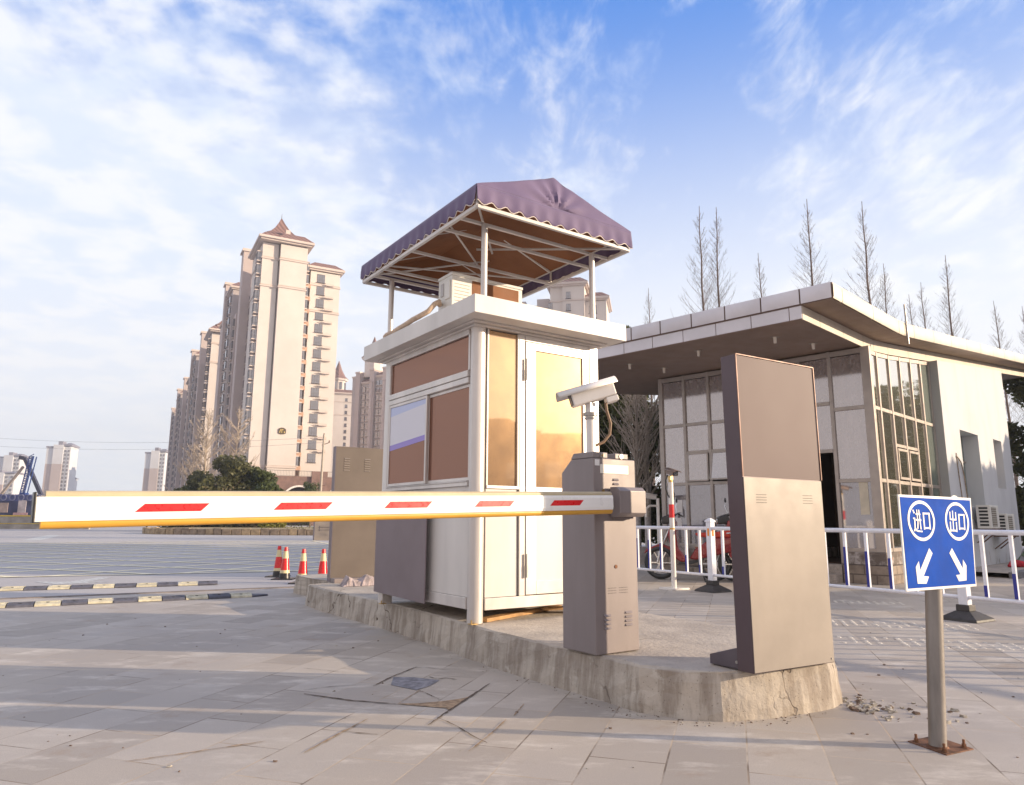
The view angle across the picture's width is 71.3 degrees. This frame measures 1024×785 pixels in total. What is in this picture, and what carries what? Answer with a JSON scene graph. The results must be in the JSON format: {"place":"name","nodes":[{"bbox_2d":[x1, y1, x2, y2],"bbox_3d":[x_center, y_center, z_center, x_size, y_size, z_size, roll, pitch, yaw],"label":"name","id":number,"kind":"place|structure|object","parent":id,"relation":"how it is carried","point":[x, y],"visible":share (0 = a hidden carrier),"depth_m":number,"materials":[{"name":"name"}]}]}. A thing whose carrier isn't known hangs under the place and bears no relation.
{"place":"outdoors","nodes":[
{"label":"outdoors","id":0,"kind":"place"},
{"bbox_2d":[0,470,26,493],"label":"distant tower","id":1,"kind":"structure","parent":0,"point":[6,477],"depth_m":501.31,"materials":[{"name":"stone"}]},
{"bbox_2d":[0,452,30,488],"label":"distant tower","id":2,"kind":"structure","parent":0,"point":[11,461],"depth_m":540.50,"materials":[{"name":"stone"}]},
{"bbox_2d":[0,515,90,528],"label":"wall","id":3,"kind":"structure","parent":0,"point":[14,521],"depth_m":78.63,"materials":[{"name":"concrete"}]},
{"bbox_2d":[42,441,79,494],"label":"distant tower","id":4,"kind":"structure","parent":0,"point":[60,466],"depth_m":560.48,"materials":[{"name":"concrete"}]},
{"bbox_2d":[142,447,167,490],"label":"distant tower","id":5,"kind":"structure","parent":0,"point":[154,474],"depth_m":559.21,"materials":[{"name":"concrete"}]},
{"bbox_2d":[164,399,176,490],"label":"apartment tower","id":6,"kind":"structure","parent":0,"point":[170,445],"depth_m":390.08,"materials":[{"name":"beige concrete"}]},
{"bbox_2d":[169,377,188,490],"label":"apartment tower","id":7,"kind":"structure","parent":0,"point":[179,431],"depth_m":312.29,"materials":[{"name":"beige concrete"}]},
{"bbox_2d":[180,321,221,487],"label":"apartment tower","id":8,"kind":"structure","parent":0,"point":[202,377],"depth_m":241.08,"materials":[{"name":"beige concrete"}]},
{"bbox_2d":[182,527,312,529],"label":"planted island","id":9,"kind":"structure","parent":0,"point":[307,528],"depth_m":62.71,"materials":[{"name":"stone"}]},
{"bbox_2d":[197,454,253,526],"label":"evergreen tree","id":10,"kind":"object","parent":9,"relation":"on","point":[231,470],"visible":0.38,"depth_m":68.80,"materials":[{"name":"green plant"}]},
{"bbox_2d":[236,466,278,526],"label":"evergreen tree","id":11,"kind":"object","parent":9,"relation":"on","point":[258,475],"visible":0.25,"depth_m":69.89,"materials":[{"name":"green plant"}]},
{"bbox_2d":[252,481,284,526],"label":"evergreen tree","id":12,"kind":"object","parent":9,"relation":"on","point":[267,486],"visible":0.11,"depth_m":67.21,"materials":[{"name":"green plant"}]},
{"bbox_2d":[258,523,286,527],"bbox_3d":[-21.507,11.112,65.074,3.143,3.952,3.067,-3,-11,18],"label":"shrub","id":13,"kind":"object","parent":9,"relation":"on","point":[265,525],"visible":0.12,"depth_m":64.39,"materials":[{"name":"green plant"}]},
{"bbox_2d":[209,218,344,478],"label":"apartment tower","id":14,"kind":"structure","parent":0,"point":[276,365],"depth_m":159.48,"materials":[{"name":"beige concrete"}]},
{"bbox_2d":[245,396,251,408],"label":"bay window","id":15,"kind":"structure","parent":14,"relation":"in","point":[248,404],"depth_m":152.22,"materials":[{"name":"grey glass"}]},
{"bbox_2d":[246,382,252,394],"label":"bay window","id":16,"kind":"structure","parent":14,"relation":"in","point":[249,390],"depth_m":152.74,"materials":[{"name":"grey glass"}]},
{"bbox_2d":[247,368,253,381],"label":"bay window","id":17,"kind":"structure","parent":14,"relation":"in","point":[250,376],"depth_m":153.27,"materials":[{"name":"grey glass"}]},
{"bbox_2d":[248,355,254,367],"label":"bay window","id":18,"kind":"structure","parent":14,"relation":"in","point":[251,362],"depth_m":153.87,"materials":[{"name":"grey glass"}]},
{"bbox_2d":[249,341,255,354],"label":"bay window","id":19,"kind":"structure","parent":14,"relation":"in","point":[252,348],"depth_m":154.39,"materials":[{"name":"grey glass"}]},
{"bbox_2d":[250,328,256,341],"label":"bay window","id":20,"kind":"structure","parent":14,"relation":"in","point":[253,333],"depth_m":154.89,"materials":[{"name":"grey glass"}]},
{"bbox_2d":[251,315,257,327],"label":"bay window","id":21,"kind":"structure","parent":14,"relation":"in","point":[254,319],"depth_m":155.43,"materials":[{"name":"grey glass"}]},
{"bbox_2d":[251,302,258,314],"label":"bay window","id":22,"kind":"structure","parent":14,"relation":"in","point":[255,305],"depth_m":155.95,"materials":[{"name":"grey glass"}]},
{"bbox_2d":[252,289,259,301],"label":"bay window","id":23,"kind":"structure","parent":14,"relation":"in","point":[256,292],"depth_m":156.48,"materials":[{"name":"grey glass"}]},
{"bbox_2d":[308,440,316,449],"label":"window","id":24,"kind":"structure","parent":14,"relation":"in","point":[312,443],"depth_m":158.79,"materials":[{"name":"grey glass"}]},
{"bbox_2d":[230,469,331,525],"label":"arched wall","id":25,"kind":"structure","parent":0,"point":[286,482],"depth_m":146.17,"materials":[{"name":"brown brick"}]},
{"bbox_2d":[330,361,351,476],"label":"apartment tower","id":26,"kind":"structure","parent":0,"point":[342,416],"depth_m":332.31,"materials":[{"name":"beige concrete"}]},
{"bbox_2d":[350,337,385,448],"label":"apartment tower","id":27,"kind":"structure","parent":0,"point":[368,407],"depth_m":283.22,"materials":[{"name":"beige concrete"}]},
{"bbox_2d":[0,565,1023,784],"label":"pavement","id":28,"kind":"structure","parent":0,"point":[101,692],"depth_m":4.20,"materials":[{"name":"stone"}]},
{"bbox_2d":[0,592,267,607],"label":"speed hump","id":29,"kind":"object","parent":28,"relation":"on","point":[110,600],"visible":0.99,"depth_m":9.56,"materials":[{"name":"black plastic"}]},
{"bbox_2d":[0,586,293,599],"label":"edging strip","id":30,"kind":"object","parent":28,"relation":"on","point":[144,592],"depth_m":10.73,"materials":[{"name":"grey concrete"}]},
{"bbox_2d":[391,677,438,689],"bbox_3d":[-0.716,1.991,4.903,0.378,0.001,0.321,-5,-11,25],"label":"dark patch","id":31,"kind":"object","parent":28,"relation":"on","point":[415,683],"visible":1,"depth_m":4.90,"materials":[{"name":"grey stone"}]},
{"bbox_2d":[402,697,467,708],"bbox_3d":[-0.460,1.904,4.419,0.376,0.001,0.367,-4,-11,24],"label":"soil patch","id":32,"kind":"object","parent":28,"relation":"on","point":[448,704],"visible":1,"depth_m":4.34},
{"bbox_2d":[428,683,489,724],"bbox_3d":[-0.308,1.897,4.381,0.022,0.001,1.060,-3,-11,17],"label":"paving crack","id":33,"kind":"object","parent":28,"relation":"on","point":[458,703],"visible":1,"depth_m":4.36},
{"bbox_2d":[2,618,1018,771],"bbox_3d":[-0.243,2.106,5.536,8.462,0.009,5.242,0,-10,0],"label":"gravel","id":34,"kind":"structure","parent":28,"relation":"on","point":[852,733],"depth_m":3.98,"materials":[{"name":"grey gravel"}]},
{"bbox_2d":[293,574,842,721],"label":"traffic island","id":35,"kind":"structure","parent":28,"relation":"on","point":[668,669],"depth_m":4.75,"materials":[{"name":"concrete"}]},
{"bbox_2d":[30,452,645,654],"bbox_3d":[-0.562,0.880,3.841,3.482,1.285,0.478,9,-13,-39],"label":"boom barrier","id":36,"kind":"object","parent":35,"relation":"on","point":[598,503],"visible":1,"depth_m":4.15,"materials":[{"name":"grey metal"}]},
{"bbox_2d":[556,376,618,451],"bbox_3d":[0.556,0.813,5.198,0.466,1.907,0.187,1,-10,-3],"label":"security camera","id":37,"kind":"object","parent":36,"relation":"on","point":[587,395],"visible":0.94,"depth_m":5.28,"materials":[{"name":"metal"}]},
{"bbox_2d":[600,464,627,474],"bbox_3d":[0.688,0.517,4.799,0.254,0.060,0.003,7,-12,-34],"label":"display window","id":38,"kind":"structure","parent":36,"relation":"in","point":[604,468],"depth_m":4.79,"materials":[{"name":"beige plastic"}]},
{"bbox_2d":[327,446,382,582],"bbox_3d":[-2.034,1.713,10.130,1.004,1.862,0.340,6,-12,-29],"label":"equipment cabinet","id":39,"kind":"object","parent":35,"relation":"on","point":[351,550],"visible":0.53,"depth_m":10.06,"materials":[{"name":"grey metal"}]},
{"bbox_2d":[338,574,373,586],"bbox_3d":[-1.902,2.449,9.343,0.714,0.131,0.281,6,-12,-29],"label":"concrete lump","id":40,"kind":"object","parent":35,"relation":"on","point":[363,580],"visible":0.65,"depth_m":9.21,"materials":[{"name":"white concrete"}]},
{"bbox_2d":[360,178,632,624],"bbox_3d":[-0.267,0.114,7.326,1.859,4.032,2.515,7,-12,-34],"label":"guard booth","id":41,"kind":"object","parent":35,"relation":"on","point":[475,382],"visible":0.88,"depth_m":6.60,"materials":[{"name":"metal"}]},
{"bbox_2d":[387,395,428,486],"bbox_3d":[-1.057,0.507,7.190,0.022,0.853,0.850,7,-12,-34],"label":"window","id":42,"kind":"structure","parent":41,"relation":"in","point":[408,420],"depth_m":7.15,"materials":[{"name":"glass"}]},
{"bbox_2d":[383,299,441,337],"bbox_3d":[-1.073,-0.751,7.231,0.898,0.257,0.232,-9,-13,40],"label":"insulated hose","id":43,"kind":"object","parent":41,"relation":"on","point":[429,309],"visible":0.88,"depth_m":7.00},
{"bbox_2d":[427,384,469,483],"bbox_3d":[-0.582,0.395,6.558,0.022,0.853,0.795,7,-12,-34],"label":"window","id":44,"kind":"structure","parent":41,"relation":"in","point":[449,410],"depth_m":6.54,"materials":[{"name":"glass"}]},
{"bbox_2d":[438,272,522,310],"bbox_3d":[-0.319,-0.867,7.266,0.858,0.510,0.282,7,-12,-34],"label":"air conditioner","id":45,"kind":"object","parent":41,"relation":"on","point":[454,287],"visible":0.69,"depth_m":7.08,"materials":[{"name":"metal"}]},
{"bbox_2d":[485,329,519,485],"bbox_3d":[-0.086,0.131,6.330,0.339,1.378,0.038,7,-12,-34],"label":"side window","id":46,"kind":"structure","parent":41,"relation":"in","point":[502,349],"depth_m":6.33,"materials":[{"name":"yellow glass"}]},
{"bbox_2d":[525,342,587,594],"bbox_3d":[0.410,0.679,6.571,0.759,2.247,0.067,8,-13,-36],"label":"door","id":47,"kind":"structure","parent":41,"relation":"in","point":[555,431],"depth_m":6.53,"materials":[{"name":"metal"}]},
{"bbox_2d":[483,605,562,621],"bbox_3d":[0.264,1.962,6.362,0.481,0.058,1.227,-7,-12,34],"label":"timber plank","id":48,"kind":"object","parent":35,"relation":"on","point":[519,613],"visible":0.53,"depth_m":6.39,"materials":[{"name":"brown wood"}]},
{"bbox_2d":[710,353,834,673],"bbox_3d":[1.555,0.725,4.440,0.727,1.831,0.354,6,-12,-31],"label":"display board","id":49,"kind":"object","parent":35,"relation":"on","point":[783,621],"visible":1,"depth_m":4.26,"materials":[{"name":"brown metal"}]},
{"bbox_2d":[645,493,659,568],"bbox_3d":[3.054,3.089,15.788,0.558,1.746,0.159,9,-13,-39],"label":"security camera","id":50,"kind":"object","parent":28,"relation":"on","point":[651,496],"visible":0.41,"depth_m":15.91,"materials":[{"name":"grey metal"}]},
{"bbox_2d":[659,468,689,590],"bbox_3d":[2.707,2.249,11.916,0.380,2.015,0.421,6,-12,-29],"label":"security camera","id":51,"kind":"object","parent":28,"relation":"on","point":[671,495],"visible":1,"depth_m":11.92,"materials":[{"name":"white metal"}]},
{"bbox_2d":[644,498,732,581],"bbox_3d":[3.570,2.794,13.661,2.117,1.568,0.848,-4,-11,22],"label":"motorcycle","id":52,"kind":"object","parent":28,"relation":"on","point":[680,555],"visible":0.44,"depth_m":13.59,"materials":[{"name":"red metal"}]},
{"bbox_2d":[430,649,968,727],"bbox_3d":[0.684,1.973,4.797,4.047,0.019,1.294,-6,-12,30],"label":"rubble","id":53,"kind":"object","parent":28,"relation":"on","point":[850,705],"visible":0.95,"depth_m":4.22,"materials":[{"name":"grey stone"}]},
{"bbox_2d":[698,498,731,580],"bbox_3d":[4.573,2.765,13.472,2.117,1.568,0.848,-1,-10,8],"label":"motorcycle","id":54,"kind":"object","parent":28,"relation":"on","point":[723,519],"visible":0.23,"depth_m":13.46,"materials":[{"name":"red metal"}]},
{"bbox_2d":[598,282,1023,584],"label":"gatehouse","id":55,"kind":"object","parent":28,"relation":"on","point":[905,408],"visible":0.62,"depth_m":14.92,"materials":[{"name":"paint"}]},
{"bbox_2d":[686,452,709,481],"bbox_3d":[4.124,1.654,15.842,0.035,0.635,0.535,10,-14,-44],"label":"hopper window","id":56,"kind":"structure","parent":55,"relation":"in","point":[697,463],"depth_m":15.83,"materials":[{"name":"grey glass"}]},
{"bbox_2d":[709,450,726,479],"bbox_3d":[4.504,1.565,15.368,0.515,0.635,0.035,-10,-26,45],"label":"hopper window","id":57,"kind":"structure","parent":55,"relation":"in","point":[718,467],"depth_m":15.41,"materials":[{"name":"grey glass"}]},
{"bbox_2d":[975,505,1002,542],"bbox_3d":[11.316,3.126,16.949,0.804,0.880,0.428,10,-14,-44],"label":"wall air conditioner","id":58,"kind":"object","parent":55,"relation":"attached to","point":[987,517],"depth_m":16.73,"materials":[{"name":"white plastic"}]},
{"bbox_2d":[994,514,1018,548],"bbox_3d":[12.456,3.507,18.021,0.804,0.880,0.428,10,-14,-44],"label":"wall air conditioner","id":59,"kind":"object","parent":55,"relation":"attached to","point":[1007,521],"depth_m":17.79,"materials":[{"name":"white plastic"}]},
{"bbox_2d":[636,518,1023,623],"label":"railing","id":60,"kind":"object","parent":28,"relation":"on","point":[965,611],"visible":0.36,"depth_m":9.29,"materials":[{"name":"white metal"}]},
{"bbox_2d":[831,600,1023,650],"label":"tactile studs","id":61,"kind":"object","parent":28,"relation":"on","point":[875,639],"visible":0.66,"depth_m":6.86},
{"bbox_2d":[897,494,975,755],"bbox_3d":[2.215,1.167,3.725,0.698,1.240,0.239,6,-12,-31],"label":"direction sign","id":62,"kind":"object","parent":28,"relation":"on","point":[937,543],"visible":1,"depth_m":3.66,"materials":[{"name":"metal"}]},
{"bbox_2d":[1009,569,1023,578],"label":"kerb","id":63,"kind":"structure","parent":28,"relation":"on","point":[1020,573],"depth_m":14.47,"materials":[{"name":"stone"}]},
{"bbox_2d":[0,525,1023,597],"bbox_3d":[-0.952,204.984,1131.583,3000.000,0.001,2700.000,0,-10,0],"label":"ground","id":64,"kind":"structure","parent":0,"point":[113,537],"depth_m":20.03,"materials":[{"name":"grey asphalt"}]},
{"bbox_2d":[0,456,43,494],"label":"mobile crane","id":65,"kind":"object","parent":64,"relation":"on","point":[34,479],"visible":0.12,"depth_m":95.30,"materials":[{"name":"metal"}]},
{"bbox_2d":[0,494,44,514],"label":"hoarding","id":66,"kind":"object","parent":64,"relation":"on","point":[15,504],"visible":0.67,"depth_m":81.46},
{"bbox_2d":[19,454,36,493],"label":"piling rig","id":67,"kind":"object","parent":64,"relation":"on","point":[27,475],"visible":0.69,"depth_m":91.38},
{"bbox_2d":[25,535,60,539],"bbox_3d":[-28.357,8.788,43.325,0.884,0.001,15.058,6,-12,-27],"label":"lane stroke","id":68,"kind":"object","parent":64,"relation":"on","point":[43,537],"visible":0.8,"depth_m":42.90,"materials":[{"name":"white paint"}]},
{"bbox_2d":[41,577,111,583],"bbox_3d":[-7.739,3.410,12.943,1.191,0.001,1.319,-7,-13,36],"label":"arrow marking","id":69,"kind":"object","parent":64,"relation":"on","point":[84,580],"visible":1,"depth_m":12.74,"materials":[{"name":"white paint"}]},
{"bbox_2d":[0,581,217,590],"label":"speed hump","id":70,"kind":"object","parent":64,"relation":"on","point":[44,587],"visible":1,"depth_m":11.60,"materials":[{"name":"black plastic"}]},
{"bbox_2d":[0,541,328,576],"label":"road marking","id":71,"kind":"object","parent":64,"relation":"on","point":[149,556],"visible":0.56,"depth_m":21.22,"materials":[{"name":"white paint"}]},
{"bbox_2d":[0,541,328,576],"bbox_3d":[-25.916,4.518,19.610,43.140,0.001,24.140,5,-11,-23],"label":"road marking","id":72,"kind":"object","parent":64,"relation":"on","point":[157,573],"visible":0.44,"depth_m":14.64,"materials":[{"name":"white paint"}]},
{"bbox_2d":[158,485,207,527],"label":"evergreen tree","id":73,"kind":"object","parent":64,"relation":"on","point":[185,488],"visible":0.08,"depth_m":68.15,"materials":[{"name":"green plant"}]},
{"bbox_2d":[163,441,211,488],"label":"bare tree","id":74,"kind":"object","parent":64,"relation":"on","point":[194,457],"visible":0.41,"depth_m":77.73,"materials":[{"name":"brown plant"}]},
{"bbox_2d":[183,469,230,526],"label":"evergreen tree","id":75,"kind":"object","parent":64,"relation":"on","point":[196,478],"visible":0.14,"depth_m":70.27,"materials":[{"name":"green plant"}]},
{"bbox_2d":[182,408,233,475],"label":"bare tree","id":76,"kind":"object","parent":64,"relation":"on","point":[206,445],"visible":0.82,"depth_m":74.02,"materials":[{"name":"brown plant"}]},
{"bbox_2d":[142,527,312,534],"bbox_3d":[-13.716,10.958,56.382,31.887,0.500,7.938,1,-10,-2],"label":"stone edging","id":77,"kind":"object","parent":64,"relation":"on","point":[191,531],"visible":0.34,"depth_m":52.47,"materials":[{"name":"beige stone"}]},
{"bbox_2d":[209,407,268,476],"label":"bare tree","id":78,"kind":"object","parent":64,"relation":"on","point":[237,436],"visible":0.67,"depth_m":76.13,"materials":[{"name":"brown plant"}]},
{"bbox_2d":[265,546,290,577],"bbox_3d":[-4.617,3.341,14.135,0.397,0.595,0.397,0,-10,0],"label":"traffic cone","id":79,"kind":"object","parent":64,"relation":"on","point":[277,566],"visible":0.81,"depth_m":14.06,"materials":[{"name":"red plastic"}]},
{"bbox_2d":[271,547,295,579],"bbox_3d":[-4.302,3.237,13.555,0.397,0.595,0.397,0,-10,0],"label":"traffic cone","id":80,"kind":"object","parent":64,"relation":"on","point":[284,574],"visible":0.95,"depth_m":13.48,"materials":[{"name":"red plastic"}]},
{"bbox_2d":[288,549,307,583],"bbox_3d":[-3.714,3.085,12.694,0.397,0.595,0.397,0,-10,0],"label":"traffic cone","id":81,"kind":"object","parent":64,"relation":"on","point":[302,570],"visible":0.6,"depth_m":12.65,"materials":[{"name":"red plastic"}]},
{"bbox_2d":[303,482,319,526],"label":"tree","id":82,"kind":"object","parent":64,"relation":"on","point":[307,486],"visible":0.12,"depth_m":98.61,"materials":[{"name":"green plant"}]},
{"bbox_2d":[311,433,329,490],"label":"utility pole","id":83,"kind":"object","parent":64,"relation":"on","point":[321,474],"visible":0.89,"depth_m":79.70,"materials":[{"name":"concrete"}]},
{"bbox_2d":[1,437,319,442],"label":"power line","id":84,"kind":"object","parent":83,"relation":"attached to","point":[158,442],"visible":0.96,"depth_m":87.84,"materials":[{"name":"grey metal"}]},
{"bbox_2d":[313,521,329,539],"bbox_3d":[-10.629,7.326,39.950,0.856,1.850,0.312,6,-12,-28],"label":"utility cabinet","id":85,"kind":"object","parent":64,"relation":"on","point":[320,530],"visible":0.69,"depth_m":39.74,"materials":[{"name":"beige metal"}]},
{"bbox_2d":[318,549,326,573],"bbox_3d":[-3.364,3.090,12.712,0.397,0.595,0.397,0,-10,0],"label":"traffic cone","id":86,"kind":"object","parent":64,"relation":"on","point":[323,566],"visible":0.54,"depth_m":12.67,"materials":[{"name":"red plastic"}]},
{"bbox_2d":[598,394,660,545],"bbox_3d":[3.617,1.497,21.585,2.233,7.060,2.222,-4,-11,22],"label":"bare tree","id":87,"kind":"object","parent":64,"relation":"on","point":[638,458],"visible":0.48,"depth_m":21.45,"materials":[{"name":"brown plant"}]},
{"bbox_2d":[598,394,662,542],"bbox_3d":[3.642,2.525,25.356,5.090,6.786,5.270,7,-12,-34],"label":"bare tree","id":88,"kind":"object","parent":64,"relation":"on","point":[603,419],"visible":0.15,"depth_m":23.98,"materials":[{"name":"brown plant"}]},
{"bbox_2d":[605,394,660,545],"bbox_3d":[4.118,1.565,22.265,2.569,7.174,2.317,5,-11,-24],"label":"bare tree","id":89,"kind":"object","parent":64,"relation":"on","point":[647,487],"visible":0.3,"depth_m":21.81,"materials":[{"name":"brown plant"}]},
{"bbox_2d":[639,546,657,564],"bbox_3d":[4.380,4.321,18.938,2.200,0.450,0.400,0,-10,0],"label":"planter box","id":90,"kind":"object","parent":64,"relation":"on","point":[642,549],"depth_m":18.74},
{"bbox_2d":[644,288,660,523],"bbox_3d":[11.097,1.369,55.946,6.275,19.658,5.931,-1,-10,8],"label":"bare tree","id":91,"kind":"object","parent":64,"relation":"on","point":[653,482],"visible":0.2,"depth_m":56.87,"materials":[{"name":"brown plant"}]},
{"bbox_2d":[643,401,662,543],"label":"bare tree","id":92,"kind":"object","parent":64,"relation":"on","point":[659,486],"depth_m":27.00,"materials":[{"name":"brown plant"}]},
{"bbox_2d":[672,206,721,315],"bbox_3d":[10.994,-1.450,40.576,6.212,19.753,6.643,0,-10,0],"label":"bare tree","id":93,"kind":"object","parent":64,"relation":"on","point":[702,286],"visible":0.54,"depth_m":41.88,"materials":[{"name":"brown plant"}]},
{"bbox_2d":[697,209,735,310],"bbox_3d":[12.054,-1.404,42.114,6.102,20.225,6.456,2,-10,-7],"label":"bare tree","id":94,"kind":"object","parent":64,"relation":"on","point":[717,278],"visible":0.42,"depth_m":42.99,"materials":[{"name":"brown plant"}]},
{"bbox_2d":[752,256,765,298],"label":"bare tree","id":95,"kind":"object","parent":64,"relation":"on","point":[758,295],"visible":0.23,"depth_m":54.38,"materials":[{"name":"brown plant"}]},
{"bbox_2d":[789,199,831,287],"bbox_3d":[17.619,-1.692,40.382,7.727,20.220,7.719,4,-11,-22],"label":"bare tree","id":96,"kind":"object","parent":64,"relation":"on","point":[811,262],"visible":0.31,"depth_m":42.06,"materials":[{"name":"brown plant"}]},
{"bbox_2d":[841,201,907,321],"bbox_3d":[20.878,-1.581,40.597,6.324,20.111,6.763,6,-12,-29],"label":"bare tree","id":97,"kind":"object","parent":64,"relation":"on","point":[866,268],"visible":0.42,"depth_m":41.93,"materials":[{"name":"brown plant"}]},
{"bbox_2d":[875,263,907,321],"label":"bare tree","id":98,"kind":"object","parent":64,"relation":"on","point":[885,299],"visible":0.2,"depth_m":47.96,"materials":[{"name":"brown plant"}]},
{"bbox_2d":[914,288,933,329],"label":"bare tree","id":99,"kind":"object","parent":64,"relation":"on","point":[924,317],"visible":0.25,"depth_m":58.03,"materials":[{"name":"brown plant"}]},
{"bbox_2d":[931,255,968,339],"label":"bare tree","id":100,"kind":"object","parent":64,"relation":"on","point":[952,333],"visible":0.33,"depth_m":43.71,"materials":[{"name":"brown plant"}]},
{"bbox_2d":[988,301,1023,540],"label":"bare tree","id":101,"kind":"object","parent":64,"relation":"on","point":[1016,480],"visible":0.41,"depth_m":46.71,"materials":[{"name":"brown plant"}]},
{"bbox_2d":[1002,378,1023,546],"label":"evergreen tree","id":102,"kind":"object","parent":64,"relation":"on","point":[1015,386],"visible":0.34,"depth_m":25.62,"materials":[{"name":"green plant"}]},
{"bbox_2d":[1011,379,1023,475],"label":"evergreen tree","id":103,"kind":"object","parent":64,"relation":"on","point":[1018,400],"visible":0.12,"depth_m":30.53,"materials":[{"name":"green plant"}]},
{"bbox_2d":[1011,308,1023,486],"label":"bare tree","id":104,"kind":"object","parent":64,"relation":"on","point":[1021,336],"visible":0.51,"depth_m":41.26,"materials":[{"name":"brown plant"}]},
{"bbox_2d":[0,0,1023,494],"label":"sky","id":105,"kind":"structure","parent":0,"point":[145,145],"materials":[{"name":"blue"}]},
{"bbox_2d":[522,277,611,321],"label":"apartment tower","id":106,"kind":"structure","parent":0,"point":[570,295],"depth_m":168.84,"materials":[{"name":"beige concrete"}]},
{"bbox_2d":[975,562,1023,572],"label":"footpath","id":107,"kind":"structure","parent":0,"point":[1000,568],"depth_m":16.09,"materials":[{"name":"grey concrete"}]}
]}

